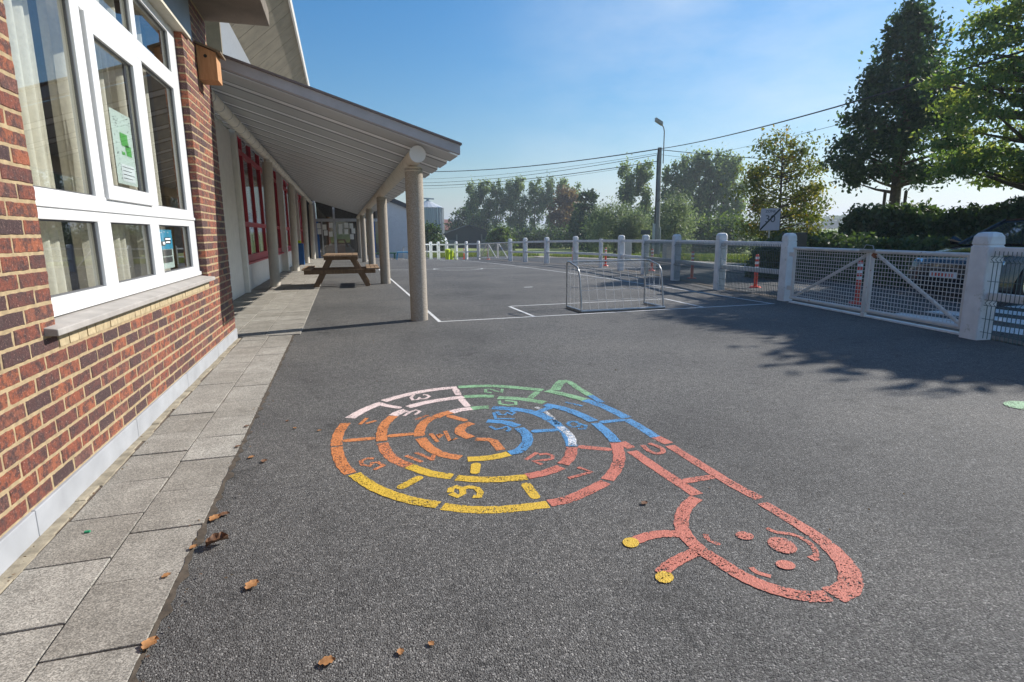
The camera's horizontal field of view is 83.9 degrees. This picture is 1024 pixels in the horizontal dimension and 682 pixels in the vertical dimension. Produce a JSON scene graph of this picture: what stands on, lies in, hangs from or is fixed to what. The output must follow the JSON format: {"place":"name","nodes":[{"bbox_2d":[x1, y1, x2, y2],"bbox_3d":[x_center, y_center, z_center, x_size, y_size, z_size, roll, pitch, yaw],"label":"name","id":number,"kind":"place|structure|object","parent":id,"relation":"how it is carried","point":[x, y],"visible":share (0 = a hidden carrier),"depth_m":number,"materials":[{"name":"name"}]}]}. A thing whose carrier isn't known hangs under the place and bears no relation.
{"place":"outdoors","nodes":[
{"label":"outdoors","id":0,"kind":"place"},
{"bbox_2d":[0,258,325,681],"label":"paving","id":1,"kind":"structure","parent":0,"point":[105,631],"depth_m":2.43,"materials":[{"name":"concrete"}]},
{"bbox_2d":[0,338,240,594],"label":"mortar kerb","id":2,"kind":"structure","parent":1,"relation":"on","point":[18,566],"depth_m":2.78,"materials":[{"name":"concrete"}]},
{"bbox_2d":[298,240,304,264],"bbox_3d":[-9.412,-3.920,25.294,0.340,1.080,0.340,-4,11,-16],"label":"litter bin","id":3,"kind":"object","parent":1,"relation":"on","point":[301,253],"visible":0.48,"depth_m":25.16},
{"bbox_2d":[136,258,1023,681],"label":"schoolyard","id":4,"kind":"structure","parent":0,"point":[830,424],"depth_m":2.69,"materials":[{"name":"asphalt"}]},
{"bbox_2d":[141,636,158,650],"bbox_3d":[-1.114,0.928,1.751,0.049,0.010,0.050,9,14,41],"label":"dry leaf","id":5,"kind":"object","parent":4,"relation":"on","point":[149,642],"visible":1,"depth_m":1.75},
{"bbox_2d":[128,335,294,681],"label":"soil joint","id":6,"kind":"object","parent":4,"relation":"on","point":[167,608],"visible":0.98,"depth_m":2.36,"materials":[{"name":"soil"}]},
{"bbox_2d":[205,531,228,546],"bbox_3d":[-1.209,0.815,2.333,0.070,0.037,0.071,3,11,20],"label":"dry leaf","id":7,"kind":"object","parent":4,"relation":"on","point":[215,537],"visible":1,"depth_m":2.34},
{"bbox_2d":[245,579,258,589],"bbox_3d":[-0.941,0.880,2.058,0.050,0.010,0.049,-9,13,-36],"label":"dry leaf","id":8,"kind":"object","parent":4,"relation":"on","point":[251,583],"visible":1,"depth_m":2.06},
{"bbox_2d":[318,655,335,664],"bbox_3d":[-0.549,0.947,1.687,0.042,0.007,0.041,2,11,14],"label":"dry leaf","id":9,"kind":"object","parent":4,"relation":"on","point":[325,660],"visible":1,"depth_m":1.69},
{"bbox_2d":[301,253,379,286],"bbox_3d":[-4.278,-1.785,14.346,1.788,0.801,1.600,-3,11,-15],"label":"picnic table","id":10,"kind":"object","parent":4,"relation":"on","point":[324,270],"visible":0.98,"depth_m":13.78,"materials":[{"name":"brown wood"}]},
{"bbox_2d":[445,249,449,259],"bbox_3d":[-4.312,-5.799,38.044,0.360,0.700,0.360,-4,11,-16],"label":"litter bin","id":11,"kind":"object","parent":4,"relation":"on","point":[447,253],"visible":0.94,"depth_m":37.92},
{"bbox_2d":[4,266,1015,681],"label":"leaf litter","id":12,"kind":"object","parent":4,"relation":"on","point":[250,446],"visible":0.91,"depth_m":2.77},
{"bbox_2d":[379,259,773,321],"bbox_3d":[-2.003,-2.609,21.493,5.860,0.386,26.530,-4,11,-16],"label":"pitch marking","id":13,"kind":"object","parent":4,"relation":"on","point":[431,314],"visible":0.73,"depth_m":9.69,"materials":[{"name":"white paint"}]},
{"bbox_2d":[331,380,863,601],"bbox_3d":[0.003,0.653,3.239,1.993,0.003,3.173,-4,11,-16],"label":"painted snail","id":14,"kind":"object","parent":4,"relation":"on","point":[747,578],"visible":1,"depth_m":2.95,"materials":[{"name":"multicoloured paint"}]},
{"bbox_2d":[566,259,664,312],"bbox_3d":[1.700,-0.927,9.370,1.492,0.779,0.675,-4,11,-16],"label":"football goal","id":15,"kind":"object","parent":4,"relation":"on","point":[656,306],"visible":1,"depth_m":9.30,"materials":[{"name":"metal"}]},
{"bbox_2d":[486,259,1023,344],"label":"gravel edge","id":16,"kind":"object","parent":4,"relation":"on","point":[1006,340],"visible":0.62,"depth_m":8.31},
{"bbox_2d":[1003,401,1023,408],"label":"green marking","id":17,"kind":"object","parent":4,"relation":"on","point":[1021,403],"visible":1,"depth_m":4.09,"materials":[{"name":"paint"}]},
{"bbox_2d":[454,213,801,231],"bbox_3d":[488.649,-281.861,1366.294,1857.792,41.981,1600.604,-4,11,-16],"label":"hills","id":18,"kind":"structure","parent":0,"point":[748,218],"depth_m":991.26,"materials":[{"name":"green plant"}]},
{"bbox_2d":[534,256,748,265],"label":"gravel path","id":19,"kind":"structure","parent":0,"point":[653,260],"depth_m":34.16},
{"bbox_2d":[292,0,1023,223],"label":"sky","id":20,"kind":"structure","parent":0,"point":[518,83],"materials":[{"name":"blue"}]},
{"bbox_2d":[427,256,1023,345],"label":"road","id":21,"kind":"structure","parent":0,"point":[707,280],"depth_m":11.90,"materials":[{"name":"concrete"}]},
{"bbox_2d":[749,254,760,287],"bbox_3d":[5.537,-1.585,12.910,0.260,0.745,0.260,-4,11,-16],"label":"bollard","id":22,"kind":"object","parent":21,"relation":"on","point":[756,263],"visible":0.55,"depth_m":12.89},
{"bbox_2d":[760,208,780,237],"bbox_3d":[8.927,-3.569,19.813,0.638,2.050,0.078,4,12,20],"label":"road sign","id":23,"kind":"object","parent":21,"relation":"on","point":[769,219],"visible":0.99,"depth_m":19.66,"materials":[{"name":"white metal"}]},
{"bbox_2d":[782,233,807,251],"bbox_3d":[5.204,-1.399,10.581,0.300,1.200,0.300,-4,11,-16],"label":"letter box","id":24,"kind":"object","parent":21,"relation":"on","point":[801,239],"visible":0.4,"depth_m":10.36,"materials":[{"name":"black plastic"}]},
{"bbox_2d":[848,260,862,304],"bbox_3d":[5.979,-1.014,9.831,0.260,0.745,0.260,-4,11,-16],"label":"bollard","id":25,"kind":"object","parent":21,"relation":"on","point":[857,287],"visible":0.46,"depth_m":9.80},
{"bbox_2d":[895,305,1023,334],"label":"zebra crossing","id":26,"kind":"object","parent":21,"relation":"on","point":[1004,320],"visible":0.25,"depth_m":8.07,"materials":[{"name":"white paint"}]},
{"bbox_2d":[908,218,1023,295],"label":"parked car","id":27,"kind":"object","parent":21,"relation":"on","point":[1012,230],"visible":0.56,"depth_m":10.40,"materials":[{"name":"black paint"}]},
{"bbox_2d":[428,228,1022,345],"bbox_3d":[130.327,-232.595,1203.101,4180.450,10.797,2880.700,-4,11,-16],"label":"ground","id":28,"kind":"structure","parent":0,"point":[542,249],"depth_m":75.14,"materials":[{"name":"green plant"}]},
{"bbox_2d":[0,0,269,575],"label":"brick building","id":29,"kind":"structure","parent":28,"relation":"on","point":[103,375],"depth_m":3.44,"materials":[{"name":"red brick"}]},
{"bbox_2d":[3,0,71,294],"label":"curtain","id":30,"kind":"object","parent":29,"relation":"hanging from","point":[27,77],"visible":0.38,"depth_m":3.09,"materials":[{"name":"fabric"}]},
{"bbox_2d":[36,0,95,289],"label":"curtain","id":31,"kind":"object","parent":29,"relation":"hanging from","point":[54,57],"visible":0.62,"depth_m":3.41,"materials":[{"name":"fabric"}]},
{"bbox_2d":[33,0,201,316],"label":"window","id":32,"kind":"structure","parent":29,"relation":"in","point":[102,204],"depth_m":3.62,"materials":[{"name":"white plastic"}]},
{"bbox_2d":[94,0,147,280],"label":"curtain","id":33,"kind":"object","parent":29,"relation":"hanging from","point":[129,249],"visible":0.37,"depth_m":4.21,"materials":[{"name":"fabric"}]},
{"bbox_2d":[109,107,137,186],"bbox_3d":[-2.679,-1.325,3.938,0.003,0.480,0.390,-4,11,-16],"label":"poster","id":34,"kind":"object","parent":29,"relation":"attached to","point":[123,148],"visible":1,"depth_m":3.92,"materials":[{"name":"paper"}]},
{"bbox_2d":[134,9,170,270],"bbox_3d":[-3.162,-1.434,5.011,0.092,2.900,0.319,-4,11,-16],"label":"curtain","id":35,"kind":"object","parent":29,"relation":"hanging from","point":[138,27],"visible":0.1,"depth_m":4.95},
{"bbox_2d":[160,230,174,268],"bbox_3d":[-2.898,-0.772,4.783,0.008,0.320,0.390,-4,11,-16],"label":"poster","id":36,"kind":"object","parent":29,"relation":"attached to","point":[167,247],"visible":0.82,"depth_m":4.80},
{"bbox_2d":[194,40,225,85],"bbox_3d":[-3.148,-2.902,5.973,0.231,0.365,0.290,-4,11,-16],"label":"nest box","id":37,"kind":"object","parent":29,"relation":"attached to","point":[209,64],"visible":1,"depth_m":5.87,"materials":[{"name":"brown wood"}]},
{"bbox_2d":[204,0,309,300],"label":"school hall","id":38,"kind":"structure","parent":28,"relation":"on","point":[275,47],"depth_m":14.23,"materials":[{"name":"concrete"}]},
{"bbox_2d":[237,136,283,264],"bbox_3d":[-7.085,-3.962,16.209,0.150,3.150,8.240,-4,11,-16],"label":"red window","id":39,"kind":"structure","parent":38,"relation":"in","point":[250,163],"depth_m":14.57,"materials":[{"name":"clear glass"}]},
{"bbox_2d":[282,179,290,251],"bbox_3d":[-9.326,-5.364,23.680,0.150,3.150,7.190,-4,11,-16],"label":"red window","id":40,"kind":"structure","parent":38,"relation":"in","point":[285,192],"depth_m":23.52,"materials":[{"name":"clear glass"}]},
{"bbox_2d":[297,193,302,242],"bbox_3d":[-11.349,-6.629,30.420,0.150,3.150,6.690,-4,11,-16],"label":"red window","id":41,"kind":"structure","parent":38,"relation":"in","point":[299,197],"depth_m":31.63,"materials":[{"name":"clear glass"}]},
{"bbox_2d":[211,54,461,320],"bbox_3d":[-6.498,-4.311,20.682,3.650,3.790,29.045,-4,11,-16],"label":"canopy","id":42,"kind":"object","parent":38,"relation":"attached to","point":[307,143],"visible":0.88,"depth_m":9.15,"materials":[{"name":"concrete"}]},
{"bbox_2d":[306,200,378,257],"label":"glazed hall end","id":43,"kind":"structure","parent":28,"relation":"on","point":[335,230],"depth_m":36.16,"materials":[{"name":"glass"}]},
{"bbox_2d":[325,222,345,252],"bbox_3d":[-11.195,-6.412,36.092,1.177,2.200,0.210,-1,11,-3],"label":"door panel","id":44,"kind":"structure","parent":43,"relation":"in","point":[330,247],"depth_m":36.11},
{"bbox_2d":[375,199,407,257],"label":"white block","id":45,"kind":"structure","parent":28,"relation":"on","point":[397,224],"depth_m":37.33,"materials":[{"name":"metal"}]},
{"bbox_2d":[424,198,444,236],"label":"grain silo","id":46,"kind":"object","parent":28,"relation":"on","point":[433,211],"visible":0.48,"depth_m":111.85,"materials":[{"name":"metal"}]},
{"bbox_2d":[425,220,452,250],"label":"bush","id":47,"kind":"object","parent":28,"relation":"on","point":[435,237],"visible":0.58,"depth_m":57.87,"materials":[{"name":"green plant"}]},
{"bbox_2d":[425,241,479,258],"bbox_3d":[-4.356,-6.220,39.281,5.819,1.371,0.379,9,14,41],"label":"rail fence","id":48,"kind":"object","parent":28,"relation":"on","point":[446,244],"visible":0.82,"depth_m":38.62,"materials":[{"name":"white paint"}]},
{"bbox_2d":[443,225,489,247],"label":"barn","id":49,"kind":"structure","parent":28,"relation":"on","point":[468,234],"depth_m":98.30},
{"bbox_2d":[444,205,493,230],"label":"broadleaf tree","id":50,"kind":"object","parent":28,"relation":"on","point":[459,221],"visible":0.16,"depth_m":119.84,"materials":[{"name":"green plant"}]},
{"bbox_2d":[463,179,481,226],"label":"poplar tree","id":51,"kind":"object","parent":28,"relation":"on","point":[472,204],"visible":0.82,"depth_m":113.97,"materials":[{"name":"green plant"}]},
{"bbox_2d":[475,177,494,230],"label":"poplar tree","id":52,"kind":"object","parent":28,"relation":"on","point":[484,216],"visible":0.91,"depth_m":115.10,"materials":[{"name":"green plant"}]},
{"bbox_2d":[488,178,507,230],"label":"poplar tree","id":53,"kind":"object","parent":28,"relation":"on","point":[496,205],"visible":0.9,"depth_m":116.16,"materials":[{"name":"green plant"}]},
{"bbox_2d":[485,225,519,250],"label":"bush","id":54,"kind":"object","parent":28,"relation":"on","point":[496,234],"visible":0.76,"depth_m":73.02,"materials":[{"name":"green plant"}]},
{"bbox_2d":[482,221,531,248],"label":"bush","id":55,"kind":"object","parent":28,"relation":"on","point":[515,232],"visible":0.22,"depth_m":93.36,"materials":[{"name":"green plant"}]},
{"bbox_2d":[501,173,519,227],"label":"poplar tree","id":56,"kind":"object","parent":28,"relation":"on","point":[510,203],"visible":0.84,"depth_m":117.14,"materials":[{"name":"green plant"}]},
{"bbox_2d":[510,174,530,230],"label":"poplar tree","id":57,"kind":"object","parent":28,"relation":"on","point":[521,210],"visible":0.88,"depth_m":118.20,"materials":[{"name":"green plant"}]},
{"bbox_2d":[507,222,536,247],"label":"bush","id":58,"kind":"object","parent":28,"relation":"on","point":[517,228],"visible":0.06,"depth_m":96.95,"materials":[{"name":"green plant"}]},
{"bbox_2d":[526,176,545,229],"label":"poplar tree","id":59,"kind":"object","parent":28,"relation":"on","point":[533,203],"visible":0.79,"depth_m":118.95,"materials":[{"name":"green plant"}]},
{"bbox_2d":[516,222,562,248],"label":"bush","id":60,"kind":"object","parent":28,"relation":"on","point":[532,234],"visible":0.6,"depth_m":92.96,"materials":[{"name":"green plant"}]},
{"bbox_2d":[539,171,557,228],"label":"poplar tree","id":61,"kind":"object","parent":28,"relation":"on","point":[548,198],"visible":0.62,"depth_m":119.52,"materials":[{"name":"green plant"}]},
{"bbox_2d":[533,223,567,247],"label":"bush","id":62,"kind":"object","parent":28,"relation":"on","point":[556,227],"visible":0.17,"depth_m":94.85,"materials":[{"name":"green plant"}]},
{"bbox_2d":[551,222,570,248],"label":"bush","id":63,"kind":"object","parent":28,"relation":"on","point":[561,232],"visible":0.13,"depth_m":87.75,"materials":[{"name":"green plant"}]},
{"bbox_2d":[555,175,570,224],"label":"poplar tree","id":64,"kind":"object","parent":28,"relation":"on","point":[564,181],"visible":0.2,"depth_m":120.10,"materials":[{"name":"green plant"}]},
{"bbox_2d":[545,182,584,247],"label":"broadleaf tree","id":65,"kind":"object","parent":28,"relation":"on","point":[565,199],"visible":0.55,"depth_m":99.80,"materials":[{"name":"green plant"}]},
{"bbox_2d":[563,201,586,248],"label":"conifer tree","id":66,"kind":"object","parent":28,"relation":"on","point":[575,206],"visible":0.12,"depth_m":81.42,"materials":[{"name":"green plant"}]},
{"bbox_2d":[570,181,581,203],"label":"poplar tree","id":67,"kind":"object","parent":28,"relation":"on","point":[578,185],"visible":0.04,"depth_m":121.86,"materials":[{"name":"green plant"}]},
{"bbox_2d":[560,199,602,249],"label":"bush","id":68,"kind":"object","parent":28,"relation":"on","point":[577,234],"visible":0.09,"depth_m":77.30,"materials":[{"name":"green plant"}]},
{"bbox_2d":[569,188,599,248],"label":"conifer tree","id":69,"kind":"object","parent":28,"relation":"on","point":[590,196],"visible":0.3,"depth_m":76.68,"materials":[{"name":"green plant"}]},
{"bbox_2d":[427,250,751,262],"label":"grass","id":70,"kind":"structure","parent":28,"relation":"on","point":[711,257],"depth_m":39.55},
{"bbox_2d":[567,205,618,251],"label":"bush","id":71,"kind":"object","parent":28,"relation":"on","point":[583,237],"visible":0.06,"depth_m":67.78,"materials":[{"name":"green plant"}]},
{"bbox_2d":[579,201,614,252],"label":"willow tree","id":72,"kind":"object","parent":28,"relation":"on","point":[593,214],"visible":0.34,"depth_m":53.91,"materials":[{"name":"green plant"}]},
{"bbox_2d":[586,194,633,252],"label":"willow tree","id":73,"kind":"object","parent":28,"relation":"on","point":[608,219],"visible":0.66,"depth_m":49.66,"materials":[{"name":"green plant"}]},
{"bbox_2d":[615,152,639,216],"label":"poplar tree","id":74,"kind":"object","parent":28,"relation":"on","point":[627,189],"visible":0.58,"depth_m":79.08,"materials":[{"name":"green plant"}]},
{"bbox_2d":[624,242,631,258],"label":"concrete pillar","id":75,"kind":"structure","parent":28,"relation":"on","point":[628,248],"depth_m":29.84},
{"bbox_2d":[609,203,652,253],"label":"tree","id":76,"kind":"object","parent":28,"relation":"on","point":[631,226],"visible":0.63,"depth_m":47.45,"materials":[{"name":"green plant"}]},
{"bbox_2d":[616,202,661,249],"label":"bush","id":77,"kind":"object","parent":28,"relation":"on","point":[644,215],"visible":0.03,"depth_m":70.62,"materials":[{"name":"green plant"}]},
{"bbox_2d":[634,157,654,216],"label":"poplar tree","id":78,"kind":"object","parent":28,"relation":"on","point":[643,173],"visible":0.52,"depth_m":79.64,"materials":[{"name":"green plant"}]},
{"bbox_2d":[508,233,796,300],"bbox_3d":[2.973,-3.104,20.623,1.360,1.575,21.679,-3,11,-13],"label":"rail fence","id":79,"kind":"object","parent":28,"relation":"on","point":[787,244],"visible":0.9,"depth_m":12.97,"materials":[{"name":"white paint"}]},
{"bbox_2d":[479,242,507,259],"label":"double gate","id":80,"kind":"structure","parent":79,"relation":"attached to","point":[496,256],"depth_m":34.00,"materials":[{"name":"metal"}]},
{"bbox_2d":[652,117,664,254],"bbox_3d":[9.648,-10.028,37.531,0.611,8.909,0.564,-4,11,-16],"label":"utility pole","id":81,"kind":"object","parent":28,"relation":"on","point":[656,231],"visible":0.8,"depth_m":37.55,"materials":[{"name":"concrete"}]},
{"bbox_2d":[424,163,653,188],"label":"overhead cable","id":82,"kind":"object","parent":81,"relation":"attached to","point":[542,179],"visible":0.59,"depth_m":44.90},
{"bbox_2d":[427,161,656,185],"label":"overhead cable","id":83,"kind":"object","parent":81,"relation":"attached to","point":[547,176],"visible":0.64,"depth_m":44.86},
{"bbox_2d":[430,155,654,182],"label":"overhead cable","id":84,"kind":"object","parent":81,"relation":"attached to","point":[547,172],"visible":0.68,"depth_m":44.51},
{"bbox_2d":[435,149,657,171],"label":"overhead cable","id":85,"kind":"object","parent":81,"relation":"attached to","point":[552,163],"visible":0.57,"depth_m":44.11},
{"bbox_2d":[438,153,656,178],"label":"overhead cable","id":86,"kind":"object","parent":81,"relation":"attached to","point":[555,168],"visible":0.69,"depth_m":43.83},
{"bbox_2d":[665,150,870,163],"bbox_3d":[23.483,-12.252,37.957,27.749,1.040,0.044,-1,11,-3],"label":"overhead cable","id":87,"kind":"object","parent":81,"relation":"attached to","point":[724,155],"visible":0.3,"depth_m":37.40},
{"bbox_2d":[660,50,1023,148],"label":"overhead cable","id":88,"kind":"object","parent":81,"relation":"attached to","point":[1018,52],"visible":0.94,"depth_m":16.95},
{"bbox_2d":[638,205,693,251],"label":"bush","id":89,"kind":"object","parent":28,"relation":"on","point":[652,228],"visible":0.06,"depth_m":65.35,"materials":[{"name":"green plant"}]},
{"bbox_2d":[662,243,671,258],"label":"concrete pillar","id":90,"kind":"structure","parent":28,"relation":"on","point":[667,250],"depth_m":28.41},
{"bbox_2d":[660,159,684,214],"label":"poplar tree","id":91,"kind":"object","parent":28,"relation":"on","point":[667,178],"visible":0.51,"depth_m":79.72,"materials":[{"name":"green plant"}]},
{"bbox_2d":[645,186,703,253],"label":"willow tree","id":92,"kind":"object","parent":28,"relation":"on","point":[678,218],"visible":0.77,"depth_m":42.77,"materials":[{"name":"green plant"}]},
{"bbox_2d":[673,146,700,217],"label":"poplar tree","id":93,"kind":"object","parent":28,"relation":"on","point":[689,184],"visible":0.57,"depth_m":79.72,"materials":[{"name":"green plant"}]},
{"bbox_2d":[669,209,718,251],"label":"bush","id":94,"kind":"object","parent":28,"relation":"on","point":[699,223],"visible":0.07,"depth_m":65.39,"materials":[{"name":"green plant"}]},
{"bbox_2d":[689,145,713,248],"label":"poplar tree","id":95,"kind":"object","parent":28,"relation":"on","point":[698,164],"visible":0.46,"depth_m":80.20,"materials":[{"name":"green plant"}]},
{"bbox_2d":[695,149,729,224],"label":"poplar tree","id":96,"kind":"object","parent":28,"relation":"on","point":[709,173],"visible":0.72,"depth_m":79.92,"materials":[{"name":"green plant"}]},
{"bbox_2d":[684,206,752,251],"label":"bush","id":97,"kind":"object","parent":28,"relation":"on","point":[709,225],"visible":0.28,"depth_m":63.97,"materials":[{"name":"green plant"}]},
{"bbox_2d":[708,142,736,217],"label":"poplar tree","id":98,"kind":"object","parent":28,"relation":"on","point":[727,180],"visible":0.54,"depth_m":80.17,"materials":[{"name":"green plant"}]},
{"bbox_2d":[698,205,766,252],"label":"bush","id":99,"kind":"object","parent":28,"relation":"on","point":[723,228],"visible":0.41,"depth_m":59.28,"materials":[{"name":"green plant"}]},
{"bbox_2d":[724,152,748,218],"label":"poplar tree","id":100,"kind":"object","parent":28,"relation":"on","point":[736,160],"visible":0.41,"depth_m":80.89,"materials":[{"name":"green plant"}]},
{"bbox_2d":[719,124,839,246],"bbox_3d":[11.135,-5.944,23.617,4.536,6.021,5.073,-4,11,-16],"label":"walnut tree","id":101,"kind":"object","parent":28,"relation":"on","point":[756,175],"visible":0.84,"depth_m":23.37,"materials":[{"name":"green plant"}]},
{"bbox_2d":[742,229,822,279],"bbox_3d":[7.416,-2.163,15.742,2.217,1.822,2.454,-4,11,-16],"label":"bush","id":102,"kind":"object","parent":28,"relation":"on","point":[778,252],"visible":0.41,"depth_m":15.22,"materials":[{"name":"green plant"}]},
{"bbox_2d":[781,214,845,228],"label":"distant wood","id":103,"kind":"object","parent":28,"relation":"on","point":[836,220],"visible":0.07,"depth_m":363.33,"materials":[{"name":"green plant"}]},
{"bbox_2d":[806,230,966,287],"bbox_3d":[8.869,-1.996,14.303,1.915,1.618,4.654,-3,11,-12],"label":"hedge","id":104,"kind":"object","parent":28,"relation":"on","point":[861,240],"visible":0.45,"depth_m":13.36,"materials":[{"name":"green plant"}]},
{"bbox_2d":[813,0,1011,205],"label":"conifer tree","id":105,"kind":"object","parent":28,"relation":"on","point":[909,30],"visible":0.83,"depth_m":18.72,"materials":[{"name":"green plant"}]},
{"bbox_2d":[838,195,1023,240],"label":"clipped hedge","id":106,"kind":"object","parent":28,"relation":"on","point":[906,219],"visible":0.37,"depth_m":14.97,"materials":[{"name":"green plant"}]},
{"bbox_2d":[897,0,1023,191],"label":"ash tree","id":107,"kind":"object","parent":28,"relation":"on","point":[1006,71],"visible":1,"depth_m":13.08,"materials":[{"name":"green plant"}]},
{"bbox_2d":[959,232,1023,345],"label":"rail fence","id":108,"kind":"object","parent":28,"relation":"on","point":[988,253],"visible":0.99,"depth_m":6.35,"materials":[{"name":"white paint"}]},
{"bbox_2d":[787,245,969,334],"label":"double gate","id":109,"kind":"structure","parent":108,"relation":"attached to","point":[872,255],"depth_m":7.97,"materials":[{"name":"metal"}]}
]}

